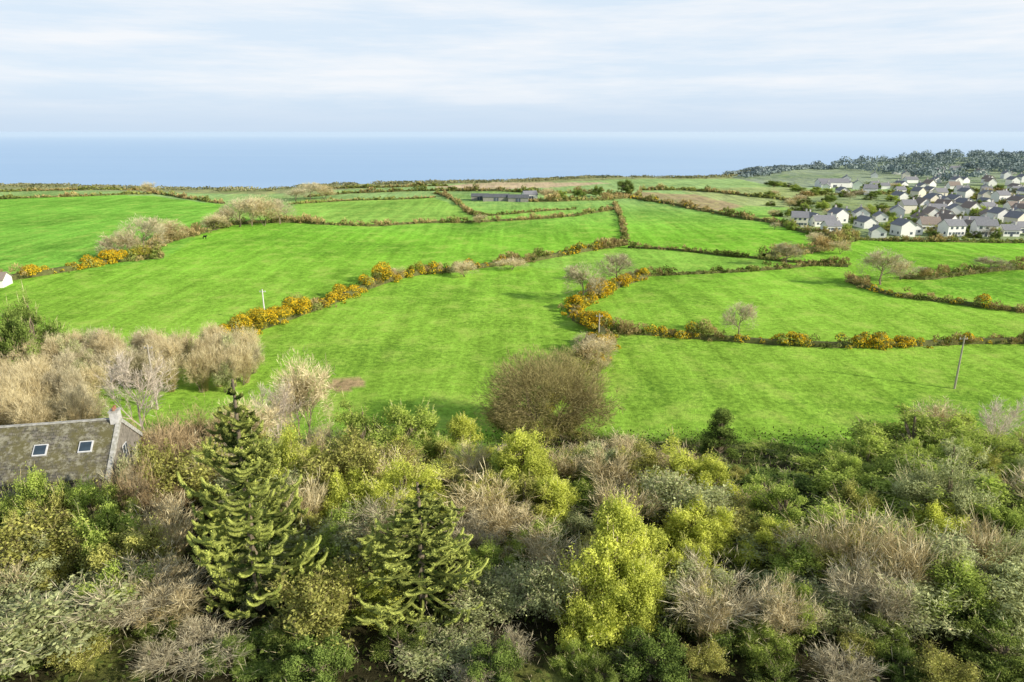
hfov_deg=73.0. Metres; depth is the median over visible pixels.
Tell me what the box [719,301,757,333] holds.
bare tree
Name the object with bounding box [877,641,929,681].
evergreen bush
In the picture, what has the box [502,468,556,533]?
evergreen bush
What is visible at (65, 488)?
evergreen bush
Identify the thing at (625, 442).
bare shrub
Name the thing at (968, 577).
evergreen bush
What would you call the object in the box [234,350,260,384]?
bare shrub
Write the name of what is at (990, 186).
village house
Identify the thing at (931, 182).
village house
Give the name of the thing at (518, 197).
farm shed
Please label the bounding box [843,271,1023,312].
field hedge
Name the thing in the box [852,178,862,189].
village house
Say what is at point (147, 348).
utility pole
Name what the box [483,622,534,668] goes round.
bare shrub
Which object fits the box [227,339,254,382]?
bare shrub
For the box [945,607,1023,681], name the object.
ivy bush
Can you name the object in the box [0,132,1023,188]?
sea
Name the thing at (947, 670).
bramble shrub
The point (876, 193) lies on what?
evergreen bush
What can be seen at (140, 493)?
bare shrub
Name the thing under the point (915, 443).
evergreen bush
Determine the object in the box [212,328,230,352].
bare tree
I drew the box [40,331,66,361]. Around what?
bare tree
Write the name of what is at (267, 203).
bare tree
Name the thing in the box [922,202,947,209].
village house
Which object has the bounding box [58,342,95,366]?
bare tree
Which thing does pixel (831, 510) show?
evergreen bush
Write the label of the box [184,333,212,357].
bare shrub
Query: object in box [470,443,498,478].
evergreen bush
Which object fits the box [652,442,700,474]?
bare shrub
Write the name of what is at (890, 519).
bramble shrub
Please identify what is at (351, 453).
bramble shrub
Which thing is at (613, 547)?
evergreen bush
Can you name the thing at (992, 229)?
bare tree
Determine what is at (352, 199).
field hedge
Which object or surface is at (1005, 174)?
village house
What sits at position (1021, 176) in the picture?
village house
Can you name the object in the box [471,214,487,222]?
bare tree
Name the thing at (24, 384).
bare shrub
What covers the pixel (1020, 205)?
village house
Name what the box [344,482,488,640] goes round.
conifer tree
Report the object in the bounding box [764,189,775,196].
evergreen bush
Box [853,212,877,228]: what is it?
village house
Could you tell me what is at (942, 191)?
village house
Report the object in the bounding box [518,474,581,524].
evergreen bush
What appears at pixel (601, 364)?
bare shrub
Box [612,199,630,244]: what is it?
field hedge
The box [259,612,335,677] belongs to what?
ivy bush
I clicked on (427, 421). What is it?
evergreen bush
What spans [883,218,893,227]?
evergreen bush
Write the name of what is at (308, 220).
field hedge
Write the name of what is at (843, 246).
bare tree
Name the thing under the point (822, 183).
village house
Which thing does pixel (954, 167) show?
village house
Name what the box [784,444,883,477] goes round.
evergreen bush
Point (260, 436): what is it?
evergreen bush
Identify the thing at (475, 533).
bare shrub
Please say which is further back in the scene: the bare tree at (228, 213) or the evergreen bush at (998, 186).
the evergreen bush at (998, 186)
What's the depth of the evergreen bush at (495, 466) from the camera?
67.72 m
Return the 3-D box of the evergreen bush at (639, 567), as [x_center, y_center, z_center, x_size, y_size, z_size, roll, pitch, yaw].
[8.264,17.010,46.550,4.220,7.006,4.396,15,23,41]
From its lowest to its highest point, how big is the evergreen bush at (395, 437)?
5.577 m
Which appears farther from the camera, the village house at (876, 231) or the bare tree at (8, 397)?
the village house at (876, 231)
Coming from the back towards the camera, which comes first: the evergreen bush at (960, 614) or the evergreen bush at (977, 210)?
the evergreen bush at (977, 210)
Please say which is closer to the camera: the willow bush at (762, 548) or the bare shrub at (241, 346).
the willow bush at (762, 548)
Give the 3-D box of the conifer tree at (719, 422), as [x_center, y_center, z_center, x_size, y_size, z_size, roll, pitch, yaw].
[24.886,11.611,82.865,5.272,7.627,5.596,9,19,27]
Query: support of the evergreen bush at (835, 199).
on the ground
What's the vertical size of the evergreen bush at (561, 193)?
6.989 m
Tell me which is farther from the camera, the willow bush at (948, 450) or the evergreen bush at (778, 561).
the willow bush at (948, 450)
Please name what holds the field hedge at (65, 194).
on the ground
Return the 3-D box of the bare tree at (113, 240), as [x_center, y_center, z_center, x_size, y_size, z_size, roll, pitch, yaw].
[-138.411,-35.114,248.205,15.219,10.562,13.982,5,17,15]
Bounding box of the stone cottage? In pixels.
[0,405,142,514]
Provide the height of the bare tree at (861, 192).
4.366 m
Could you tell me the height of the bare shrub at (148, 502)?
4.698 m
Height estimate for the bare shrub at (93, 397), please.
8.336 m
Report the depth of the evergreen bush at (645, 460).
70.41 m
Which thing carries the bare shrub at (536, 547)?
on the ground
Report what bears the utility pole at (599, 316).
on the ground
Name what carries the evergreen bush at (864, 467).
on the ground
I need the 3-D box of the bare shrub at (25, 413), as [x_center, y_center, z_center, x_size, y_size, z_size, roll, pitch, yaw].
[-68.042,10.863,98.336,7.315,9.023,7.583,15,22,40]
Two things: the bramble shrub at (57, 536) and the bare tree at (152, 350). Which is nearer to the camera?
the bramble shrub at (57, 536)
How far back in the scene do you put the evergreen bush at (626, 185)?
505.03 m
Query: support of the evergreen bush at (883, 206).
on the ground
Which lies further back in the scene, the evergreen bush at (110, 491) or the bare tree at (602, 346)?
the bare tree at (602, 346)
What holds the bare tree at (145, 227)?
on the ground
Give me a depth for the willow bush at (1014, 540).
51.67 m
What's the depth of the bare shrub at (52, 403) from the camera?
105.17 m
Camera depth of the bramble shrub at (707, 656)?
43.85 m
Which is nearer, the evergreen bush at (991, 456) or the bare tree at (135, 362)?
the evergreen bush at (991, 456)
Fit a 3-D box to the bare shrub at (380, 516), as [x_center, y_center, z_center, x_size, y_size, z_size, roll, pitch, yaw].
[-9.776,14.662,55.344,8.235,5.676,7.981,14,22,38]
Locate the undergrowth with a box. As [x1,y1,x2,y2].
[0,425,1023,681]
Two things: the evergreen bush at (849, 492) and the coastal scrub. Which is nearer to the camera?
the evergreen bush at (849, 492)
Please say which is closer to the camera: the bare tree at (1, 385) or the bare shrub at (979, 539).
the bare shrub at (979, 539)
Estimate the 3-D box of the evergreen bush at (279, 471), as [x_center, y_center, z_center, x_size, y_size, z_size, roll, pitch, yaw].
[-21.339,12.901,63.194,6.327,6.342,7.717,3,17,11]
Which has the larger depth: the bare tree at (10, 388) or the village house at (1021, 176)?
the village house at (1021, 176)
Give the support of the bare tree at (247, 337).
on the ground
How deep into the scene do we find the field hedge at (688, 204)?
387.34 m
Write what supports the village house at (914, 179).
on the ground
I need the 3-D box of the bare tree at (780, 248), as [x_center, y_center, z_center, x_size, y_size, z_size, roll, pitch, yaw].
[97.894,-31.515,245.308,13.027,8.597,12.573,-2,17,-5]
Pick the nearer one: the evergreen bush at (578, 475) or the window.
the window
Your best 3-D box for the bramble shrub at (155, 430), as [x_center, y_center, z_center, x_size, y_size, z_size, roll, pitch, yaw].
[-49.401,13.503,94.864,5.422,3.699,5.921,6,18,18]
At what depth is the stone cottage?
60.48 m
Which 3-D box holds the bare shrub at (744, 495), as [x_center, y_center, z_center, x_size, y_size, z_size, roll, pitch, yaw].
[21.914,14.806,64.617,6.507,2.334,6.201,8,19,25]
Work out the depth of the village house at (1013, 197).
432.30 m
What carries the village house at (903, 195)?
on the ground
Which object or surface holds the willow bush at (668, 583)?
on the ground
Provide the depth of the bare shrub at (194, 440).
71.69 m
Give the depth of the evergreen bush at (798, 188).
522.84 m
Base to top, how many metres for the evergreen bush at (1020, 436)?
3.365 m
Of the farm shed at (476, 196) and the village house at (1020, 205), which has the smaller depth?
the village house at (1020, 205)
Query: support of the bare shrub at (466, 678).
on the ground
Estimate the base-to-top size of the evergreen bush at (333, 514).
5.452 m
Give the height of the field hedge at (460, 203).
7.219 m
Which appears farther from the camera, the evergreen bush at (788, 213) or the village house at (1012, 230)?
the evergreen bush at (788, 213)
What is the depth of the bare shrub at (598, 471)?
67.56 m
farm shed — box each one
[0,272,12,287]
[471,193,488,200]
[482,194,507,201]
[508,194,528,201]
[521,190,537,198]
[815,178,850,187]
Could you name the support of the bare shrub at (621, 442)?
on the ground
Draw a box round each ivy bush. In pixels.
[21,646,51,673]
[132,604,189,642]
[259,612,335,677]
[287,585,356,637]
[369,617,433,667]
[436,624,458,644]
[568,647,621,681]
[745,646,799,681]
[764,201,775,205]
[771,210,782,216]
[792,200,803,205]
[796,198,810,204]
[805,228,820,235]
[834,604,920,666]
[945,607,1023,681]
[964,230,982,237]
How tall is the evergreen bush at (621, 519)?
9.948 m
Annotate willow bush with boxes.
[210,542,286,611]
[295,426,335,450]
[542,505,597,560]
[568,438,618,486]
[604,634,656,674]
[652,552,737,635]
[717,456,728,464]
[733,517,882,633]
[829,517,1023,658]
[882,449,1002,537]
[913,436,998,486]
[929,533,1023,657]
[976,522,1023,595]
[989,598,1023,655]
[1009,454,1023,495]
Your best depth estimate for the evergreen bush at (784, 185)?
581.94 m
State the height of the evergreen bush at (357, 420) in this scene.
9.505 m
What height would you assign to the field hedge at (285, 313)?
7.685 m
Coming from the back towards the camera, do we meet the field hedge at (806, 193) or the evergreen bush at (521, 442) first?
the field hedge at (806, 193)
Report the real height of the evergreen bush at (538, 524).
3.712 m
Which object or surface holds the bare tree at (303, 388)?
on the ground
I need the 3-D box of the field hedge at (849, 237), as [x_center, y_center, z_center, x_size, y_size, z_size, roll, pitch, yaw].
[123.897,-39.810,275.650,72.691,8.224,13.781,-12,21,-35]
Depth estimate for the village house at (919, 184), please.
575.85 m
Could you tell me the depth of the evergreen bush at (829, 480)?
64.11 m
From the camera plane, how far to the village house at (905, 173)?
657.41 m
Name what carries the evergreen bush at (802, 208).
on the ground
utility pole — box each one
[144,345,158,409]
[259,289,265,309]
[596,314,602,333]
[953,336,967,388]
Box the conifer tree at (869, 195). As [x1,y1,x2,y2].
[861,193,877,199]
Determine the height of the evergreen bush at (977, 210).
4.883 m
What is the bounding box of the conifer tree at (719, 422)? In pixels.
[697,407,742,464]
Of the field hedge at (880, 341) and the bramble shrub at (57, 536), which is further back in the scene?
the field hedge at (880, 341)
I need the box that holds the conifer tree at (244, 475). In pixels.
[176,379,329,632]
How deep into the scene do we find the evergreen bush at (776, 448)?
92.43 m
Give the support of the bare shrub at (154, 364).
on the ground
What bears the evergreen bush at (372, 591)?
on the ground
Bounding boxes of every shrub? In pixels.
[0,350,26,373]
[0,366,17,384]
[0,370,36,402]
[0,386,37,422]
[0,388,59,424]
[0,398,13,424]
[0,492,57,567]
[0,493,107,581]
[0,518,79,610]
[0,554,151,681]
[0,558,40,596]
[6,353,27,372]
[8,372,39,404]
[9,366,45,398]
[9,373,42,403]
[13,372,39,401]
[18,397,59,423]
[20,349,53,367]
[20,356,52,380]
[20,365,45,391]
[20,393,56,422]
[22,369,57,407]
[33,391,67,420]
[37,336,67,366]
[39,364,68,414]
[42,538,220,659]
[43,330,69,345]
[43,633,114,675]
[46,355,67,373]
[51,471,99,516]
[53,386,92,420]
[55,333,94,366]
[55,383,99,404]
[62,359,89,387]
[64,328,84,350]
[64,554,171,635]
[67,513,147,575]
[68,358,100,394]
[68,381,106,415]
[80,360,108,401]
[83,333,107,359]
[84,328,104,351]
[89,330,127,358]
[90,346,121,386]
[92,324,124,354]
[94,452,165,516]
[97,330,124,357]
[98,447,156,510]
[99,444,141,504]
[112,340,135,378]
[113,337,136,356]
[114,346,146,381]
[115,464,174,512]
[116,487,202,550]
[119,548,220,633]
[123,490,199,577]
[123,603,265,681]
[123,633,180,675]
[125,401,206,455]
[125,436,174,517]
[126,330,140,354]
[137,338,155,362]
[137,434,235,509]
[137,480,198,523]
[141,326,167,346]
[142,332,180,361]
[142,345,168,388]
[142,424,167,436]
[143,425,176,441]
[147,354,186,392]
[148,418,192,468]
[152,420,248,461]
[158,397,234,451]
[164,325,197,363]
[166,331,188,356]
[171,429,237,502]
[179,349,213,392]
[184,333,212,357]
[185,345,216,391]
[193,327,215,356]
[197,338,211,354]
[199,340,234,386]
[203,331,222,358]
[209,349,242,389]
[209,463,306,516]
[210,340,240,364]
[211,355,235,391]
[218,331,242,352]
[221,338,246,386]
[226,339,252,354]
[227,326,254,350]
[227,336,245,379]
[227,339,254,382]
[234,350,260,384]
[235,340,264,373]
[244,329,261,349]
[244,342,264,371]
[260,553,372,649]
[270,498,391,573]
[276,468,330,526]
[288,424,396,494]
[294,428,335,456]
[306,419,345,441]
[346,483,422,564]
[359,441,428,481]
[362,444,409,482]
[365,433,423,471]
[377,421,430,441]
[385,609,508,681]
[427,502,513,551]
[429,458,521,529]
[441,436,495,480]
[445,561,530,630]
[449,653,494,681]
[461,558,531,623]
[463,503,551,559]
[464,487,540,541]
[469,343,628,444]
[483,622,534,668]
[486,409,535,433]
[505,555,585,621]
[510,512,580,568]
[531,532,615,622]
[539,409,585,438]
[542,366,570,395]
[542,438,583,481]
[560,442,584,455]
[561,355,599,375]
[569,436,653,498]
[580,469,671,528]
[582,348,612,378]
[591,432,639,467]
[600,425,659,456]
[632,465,739,522]
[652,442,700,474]
[656,450,677,465]
[660,544,781,657]
[672,564,740,647]
[681,636,734,674]
[710,491,776,551]
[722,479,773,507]
[728,464,748,481]
[737,567,827,654]
[768,505,835,560]
[793,571,881,639]
[794,635,894,681]
[803,483,906,586]
[815,547,935,638]
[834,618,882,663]
[841,513,912,541]
[854,500,977,604]
[898,522,1007,595]
[908,637,986,681]
[947,502,1022,570]
[999,463,1023,505]
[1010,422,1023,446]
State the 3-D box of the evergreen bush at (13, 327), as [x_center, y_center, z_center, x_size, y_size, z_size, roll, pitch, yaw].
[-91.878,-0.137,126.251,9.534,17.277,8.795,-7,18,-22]
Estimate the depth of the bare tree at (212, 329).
142.27 m
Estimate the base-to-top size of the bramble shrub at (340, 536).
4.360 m
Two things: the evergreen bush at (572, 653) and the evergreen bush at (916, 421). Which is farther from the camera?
the evergreen bush at (916, 421)
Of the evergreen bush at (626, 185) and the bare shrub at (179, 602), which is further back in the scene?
the evergreen bush at (626, 185)
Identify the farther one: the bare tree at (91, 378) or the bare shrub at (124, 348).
the bare shrub at (124, 348)
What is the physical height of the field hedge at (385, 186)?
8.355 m
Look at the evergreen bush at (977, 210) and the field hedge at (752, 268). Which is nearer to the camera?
the field hedge at (752, 268)
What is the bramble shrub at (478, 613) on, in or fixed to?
on the ground
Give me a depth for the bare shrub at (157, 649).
44.02 m
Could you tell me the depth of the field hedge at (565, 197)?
453.43 m
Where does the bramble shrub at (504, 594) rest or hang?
on the ground
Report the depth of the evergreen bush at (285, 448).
67.78 m
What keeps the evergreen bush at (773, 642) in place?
on the ground
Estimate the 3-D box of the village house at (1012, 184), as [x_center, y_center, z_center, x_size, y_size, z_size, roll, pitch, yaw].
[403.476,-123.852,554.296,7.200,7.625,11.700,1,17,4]
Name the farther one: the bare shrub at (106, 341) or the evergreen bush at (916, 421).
the bare shrub at (106, 341)
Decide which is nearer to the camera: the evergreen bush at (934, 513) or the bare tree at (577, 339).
the evergreen bush at (934, 513)
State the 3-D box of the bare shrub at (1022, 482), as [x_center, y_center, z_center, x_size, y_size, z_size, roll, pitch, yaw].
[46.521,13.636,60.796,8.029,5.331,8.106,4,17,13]
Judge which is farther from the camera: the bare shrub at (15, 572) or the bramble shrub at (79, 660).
the bare shrub at (15, 572)
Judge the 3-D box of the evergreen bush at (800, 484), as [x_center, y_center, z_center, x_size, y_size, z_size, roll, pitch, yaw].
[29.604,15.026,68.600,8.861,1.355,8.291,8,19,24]
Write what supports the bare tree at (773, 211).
on the ground
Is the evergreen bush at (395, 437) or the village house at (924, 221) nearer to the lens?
the evergreen bush at (395, 437)
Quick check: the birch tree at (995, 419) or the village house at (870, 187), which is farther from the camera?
the village house at (870, 187)
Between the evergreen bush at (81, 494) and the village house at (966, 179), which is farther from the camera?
the village house at (966, 179)
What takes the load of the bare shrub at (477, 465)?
on the ground
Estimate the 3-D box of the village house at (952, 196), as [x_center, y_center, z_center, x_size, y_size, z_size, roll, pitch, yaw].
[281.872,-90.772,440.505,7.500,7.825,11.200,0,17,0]
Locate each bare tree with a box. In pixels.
[0,361,35,383]
[0,362,17,376]
[0,372,22,392]
[0,382,34,424]
[0,384,24,421]
[6,333,41,367]
[13,355,45,375]
[21,357,58,382]
[36,369,69,406]
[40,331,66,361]
[50,351,78,379]
[51,327,88,346]
[54,365,89,405]
[55,382,99,420]
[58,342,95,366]
[62,333,79,345]
[74,396,110,419]
[78,357,109,400]
[81,327,105,360]
[89,349,122,382]
[93,237,124,254]
[96,230,145,254]
[106,347,131,385]
[109,215,167,249]
[114,345,153,385]
[127,326,162,349]
[134,331,161,354]
[139,182,155,191]
[142,336,165,368]
[148,338,182,375]
[151,218,188,241]
[154,333,184,375]
[183,350,213,386]
[196,322,223,341]
[199,212,229,229]
[201,324,228,346]
[205,391,283,442]
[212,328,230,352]
[214,207,240,221]
[218,197,259,226]
[233,195,265,225]
[235,327,258,349]
[241,194,284,224]
[261,346,335,437]
[264,198,296,223]
[280,188,309,200]
[294,182,323,199]
[309,184,336,198]
[382,267,405,280]
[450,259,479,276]
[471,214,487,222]
[494,257,529,269]
[537,187,558,195]
[562,261,609,295]
[568,337,618,362]
[570,331,596,347]
[586,334,618,354]
[594,252,636,280]
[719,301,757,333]
[767,210,779,214]
[769,240,804,262]
[784,199,796,205]
[793,194,807,199]
[804,231,828,244]
[828,239,851,253]
[844,192,855,197]
[853,190,867,195]
[854,246,915,284]
[886,258,915,279]
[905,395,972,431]
[913,266,930,272]
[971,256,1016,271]
[982,227,998,236]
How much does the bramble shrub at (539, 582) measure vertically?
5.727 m
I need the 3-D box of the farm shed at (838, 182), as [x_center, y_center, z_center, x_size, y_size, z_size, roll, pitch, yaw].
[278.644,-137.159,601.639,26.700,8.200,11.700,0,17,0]
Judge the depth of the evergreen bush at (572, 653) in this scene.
44.27 m
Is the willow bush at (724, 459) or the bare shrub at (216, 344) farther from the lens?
the bare shrub at (216, 344)
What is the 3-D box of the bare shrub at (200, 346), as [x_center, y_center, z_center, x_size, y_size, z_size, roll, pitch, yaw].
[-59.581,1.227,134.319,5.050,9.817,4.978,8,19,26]
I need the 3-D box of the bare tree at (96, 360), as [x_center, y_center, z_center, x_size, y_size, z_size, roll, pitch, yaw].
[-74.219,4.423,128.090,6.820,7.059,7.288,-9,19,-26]
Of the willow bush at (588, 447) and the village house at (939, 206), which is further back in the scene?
the village house at (939, 206)
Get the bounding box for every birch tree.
[91,349,176,430]
[249,379,309,437]
[976,396,1023,443]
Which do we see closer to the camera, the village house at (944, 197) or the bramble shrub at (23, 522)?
the bramble shrub at (23, 522)
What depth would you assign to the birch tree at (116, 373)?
93.69 m
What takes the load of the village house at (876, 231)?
on the ground
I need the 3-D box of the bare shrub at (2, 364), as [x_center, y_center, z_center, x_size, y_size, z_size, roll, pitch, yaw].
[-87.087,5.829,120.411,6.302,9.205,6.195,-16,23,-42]
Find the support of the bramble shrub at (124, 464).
on the ground
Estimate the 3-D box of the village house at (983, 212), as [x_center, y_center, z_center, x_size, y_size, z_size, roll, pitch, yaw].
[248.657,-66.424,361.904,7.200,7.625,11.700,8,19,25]
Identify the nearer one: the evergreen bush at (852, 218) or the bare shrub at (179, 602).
the bare shrub at (179, 602)
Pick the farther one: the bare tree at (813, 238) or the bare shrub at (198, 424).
the bare tree at (813, 238)
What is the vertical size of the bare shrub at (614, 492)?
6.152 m
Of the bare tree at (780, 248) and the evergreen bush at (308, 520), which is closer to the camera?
the evergreen bush at (308, 520)
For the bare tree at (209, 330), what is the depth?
141.99 m
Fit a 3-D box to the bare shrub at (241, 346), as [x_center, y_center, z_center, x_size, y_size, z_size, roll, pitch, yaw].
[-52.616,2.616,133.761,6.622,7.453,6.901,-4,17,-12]
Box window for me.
[122,441,128,457]
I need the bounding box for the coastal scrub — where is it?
[0,169,750,191]
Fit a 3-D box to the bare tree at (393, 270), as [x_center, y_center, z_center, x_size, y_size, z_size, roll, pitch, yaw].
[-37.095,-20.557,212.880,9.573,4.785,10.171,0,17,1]
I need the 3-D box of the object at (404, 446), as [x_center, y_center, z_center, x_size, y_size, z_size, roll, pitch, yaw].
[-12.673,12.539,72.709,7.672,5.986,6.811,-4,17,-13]
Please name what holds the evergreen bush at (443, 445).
on the ground
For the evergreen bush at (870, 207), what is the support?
on the ground
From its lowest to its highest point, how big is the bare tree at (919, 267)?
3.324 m
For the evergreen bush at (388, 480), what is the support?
on the ground
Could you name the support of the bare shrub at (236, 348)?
on the ground
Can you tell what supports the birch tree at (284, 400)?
on the ground
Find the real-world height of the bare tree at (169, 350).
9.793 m
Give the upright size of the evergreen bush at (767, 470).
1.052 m
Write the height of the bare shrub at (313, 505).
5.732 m
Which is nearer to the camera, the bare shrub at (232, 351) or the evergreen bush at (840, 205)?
the bare shrub at (232, 351)
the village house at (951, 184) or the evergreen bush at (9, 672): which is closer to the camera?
the evergreen bush at (9, 672)
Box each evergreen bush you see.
[0,278,73,373]
[0,293,43,368]
[0,481,23,530]
[0,646,13,679]
[1,461,55,522]
[2,486,47,530]
[4,546,85,600]
[45,482,100,566]
[51,476,71,515]
[64,473,114,525]
[67,490,145,581]
[72,607,121,641]
[85,511,183,595]
[98,472,142,522]
[198,428,282,470]
[198,626,257,680]
[208,498,299,578]
[232,614,320,681]
[244,429,273,442]
[252,413,333,490]
[264,449,309,523]
[275,511,339,540]
[281,626,358,681]
[296,498,382,574]
[296,527,358,579]
[307,386,386,454]
[313,549,402,630]
[315,462,372,522]
[348,443,455,537]
[349,530,402,587]
[364,418,428,465]
[373,397,440,443]
[385,432,416,469]
[407,457,476,504]
[414,428,475,473]
[419,430,466,473]
[445,409,484,455]
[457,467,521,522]
[457,534,525,593]
[465,632,526,681]
[470,442,507,485]
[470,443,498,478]
[490,424,561,480]
[494,468,526,513]
[495,438,556,501]
[498,516,571,567]
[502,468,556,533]
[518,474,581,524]
[522,418,559,445]
[539,484,683,651]
[542,446,568,474]
[546,630,598,680]
[547,556,627,653]
[553,190,567,197]
[557,440,610,483]
[561,469,623,510]
[571,491,642,555]
[572,187,586,196]
[576,483,653,576]
[582,542,656,651]
[591,184,602,195]
[601,512,681,580]
[613,435,663,492]
[614,177,634,192]
[614,573,666,642]
[614,618,690,681]
[615,551,666,636]
[625,424,724,501]
[631,471,711,523]
[657,490,737,553]
[663,529,731,581]
[666,569,721,636]
[672,517,770,567]
[684,448,741,500]
[687,608,757,660]
[726,463,816,498]
[730,614,798,673]
[735,435,808,461]
[737,466,803,506]
[738,462,832,536]
[751,512,809,557]
[762,567,836,647]
[763,180,778,184]
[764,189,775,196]
[765,539,838,591]
[768,469,838,505]
[781,183,796,186]
[784,208,794,216]
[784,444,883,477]
[785,219,796,229]
[789,186,806,191]
[790,493,942,581]
[794,203,814,211]
[802,465,924,529]
[803,518,900,614]
[810,188,820,194]
[815,201,830,209]
[821,444,874,488]
[822,188,833,192]
[823,196,834,201]
[823,462,873,474]
[824,421,934,468]
[824,476,883,515]
[825,194,837,200]
[827,449,1012,533]
[832,202,843,207]
[838,191,851,196]
[841,223,851,230]
[841,400,985,459]
[850,216,857,224]
[852,443,887,471]
[864,202,875,210]
[864,439,943,484]
[866,191,881,195]
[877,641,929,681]
[878,204,889,208]
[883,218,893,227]
[884,195,898,200]
[885,210,897,219]
[899,436,938,461]
[906,422,1023,481]
[906,498,976,540]
[908,553,999,618]
[918,463,1023,538]
[921,410,1014,444]
[924,224,937,232]
[927,230,940,236]
[933,433,999,475]
[941,593,1015,650]
[960,443,1003,481]
[970,207,982,213]
[975,499,1023,556]
[976,434,1013,462]
[988,229,1000,238]
[993,184,1004,188]
[1004,425,1023,449]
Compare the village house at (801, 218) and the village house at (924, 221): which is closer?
the village house at (924, 221)
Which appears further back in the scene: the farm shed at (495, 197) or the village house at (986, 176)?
the village house at (986, 176)
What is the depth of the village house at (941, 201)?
397.35 m
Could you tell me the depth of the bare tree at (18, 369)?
113.30 m
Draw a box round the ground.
[0,154,1023,681]
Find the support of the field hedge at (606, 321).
on the ground
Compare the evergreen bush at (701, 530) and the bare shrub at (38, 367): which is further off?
the bare shrub at (38, 367)
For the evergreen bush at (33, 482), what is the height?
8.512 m
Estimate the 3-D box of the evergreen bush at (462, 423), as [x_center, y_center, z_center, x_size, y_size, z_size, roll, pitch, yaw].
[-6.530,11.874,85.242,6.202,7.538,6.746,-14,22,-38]
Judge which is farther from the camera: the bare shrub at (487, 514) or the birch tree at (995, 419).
the birch tree at (995, 419)
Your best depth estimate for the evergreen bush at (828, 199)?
447.31 m
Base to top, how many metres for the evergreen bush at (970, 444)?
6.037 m
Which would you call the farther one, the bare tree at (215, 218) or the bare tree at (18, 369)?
the bare tree at (215, 218)
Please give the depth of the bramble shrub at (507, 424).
103.57 m
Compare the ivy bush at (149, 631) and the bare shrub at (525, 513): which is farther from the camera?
the bare shrub at (525, 513)
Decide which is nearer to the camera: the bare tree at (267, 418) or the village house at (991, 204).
the bare tree at (267, 418)
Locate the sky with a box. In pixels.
[0,0,1023,131]
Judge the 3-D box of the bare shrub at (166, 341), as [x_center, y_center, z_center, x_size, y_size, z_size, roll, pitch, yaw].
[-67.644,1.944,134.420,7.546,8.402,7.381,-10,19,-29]
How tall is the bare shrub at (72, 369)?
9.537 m
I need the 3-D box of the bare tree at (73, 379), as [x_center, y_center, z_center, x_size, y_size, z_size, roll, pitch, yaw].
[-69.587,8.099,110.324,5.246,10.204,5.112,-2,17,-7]
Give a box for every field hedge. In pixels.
[0,186,143,191]
[0,190,151,198]
[0,243,164,279]
[141,216,232,249]
[142,261,426,367]
[146,187,224,203]
[230,213,325,224]
[287,195,435,204]
[304,181,447,188]
[304,185,478,197]
[324,205,614,226]
[418,237,627,274]
[433,190,486,216]
[447,183,633,194]
[473,206,576,215]
[509,310,620,423]
[528,188,642,201]
[558,268,655,329]
[609,317,1023,350]
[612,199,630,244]
[627,259,848,275]
[628,241,851,265]
[629,193,856,235]
[639,183,800,201]
[756,228,863,257]
[795,186,1008,195]
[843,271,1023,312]
[859,234,1023,242]
[876,199,1005,211]
[901,256,1023,279]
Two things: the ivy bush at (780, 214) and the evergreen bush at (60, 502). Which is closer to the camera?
the evergreen bush at (60, 502)
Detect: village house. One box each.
[790,208,808,226]
[808,209,819,222]
[809,212,835,226]
[820,180,830,187]
[820,217,842,230]
[822,181,830,189]
[827,204,849,222]
[835,184,849,192]
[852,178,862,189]
[852,204,870,216]
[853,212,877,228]
[863,183,877,194]
[868,222,887,237]
[871,172,877,177]
[872,209,888,221]
[878,181,890,188]
[889,215,916,236]
[890,189,909,199]
[890,201,905,218]
[893,179,908,185]
[894,185,906,191]
[899,197,917,213]
[901,169,909,178]
[903,175,918,182]
[905,218,924,234]
[910,184,926,197]
[910,209,927,219]
[915,213,941,230]
[916,195,931,209]
[917,181,928,186]
[921,203,938,215]
[922,177,936,186]
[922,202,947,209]
[923,191,941,201]
[924,184,935,191]
[931,175,942,182]
[932,186,948,195]
[933,196,953,205]
[934,207,954,215]
[937,216,967,236]
[939,211,958,219]
[941,193,951,199]
[945,201,965,215]
[946,180,960,188]
[947,192,963,199]
[949,165,961,170]
[949,175,963,184]
[953,184,969,194]
[953,195,974,204]
[957,185,974,198]
[958,175,970,182]
[960,198,982,214]
[961,214,989,219]
[964,216,972,231]
[969,216,999,236]
[976,195,993,202]
[977,188,990,198]
[979,206,988,215]
[980,185,992,191]
[980,199,997,208]
[981,173,994,182]
[983,176,997,185]
[986,204,1008,221]
[991,188,1011,201]
[998,221,1021,236]
[1000,169,1011,178]
[1003,201,1023,209]
[1003,208,1023,223]
[1005,174,1020,184]
[1006,193,1023,201]
[1007,181,1019,188]
[1009,184,1021,191]
[1010,201,1023,211]
[1011,221,1023,232]
[1014,204,1022,211]
[1016,172,1023,181]
[1016,185,1023,193]
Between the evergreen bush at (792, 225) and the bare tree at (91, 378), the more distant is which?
the evergreen bush at (792, 225)
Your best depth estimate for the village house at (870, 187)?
507.77 m
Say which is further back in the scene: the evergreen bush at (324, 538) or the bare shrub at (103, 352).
the bare shrub at (103, 352)
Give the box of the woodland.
[723,149,1023,181]
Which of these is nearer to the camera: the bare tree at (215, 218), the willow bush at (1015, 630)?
the willow bush at (1015, 630)
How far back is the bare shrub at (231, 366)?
123.38 m
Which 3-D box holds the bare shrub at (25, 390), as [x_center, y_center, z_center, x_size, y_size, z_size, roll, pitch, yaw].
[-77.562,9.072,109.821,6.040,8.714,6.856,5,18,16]
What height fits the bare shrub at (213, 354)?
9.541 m
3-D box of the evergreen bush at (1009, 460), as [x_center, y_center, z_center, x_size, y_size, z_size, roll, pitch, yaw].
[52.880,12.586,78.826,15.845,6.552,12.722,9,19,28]

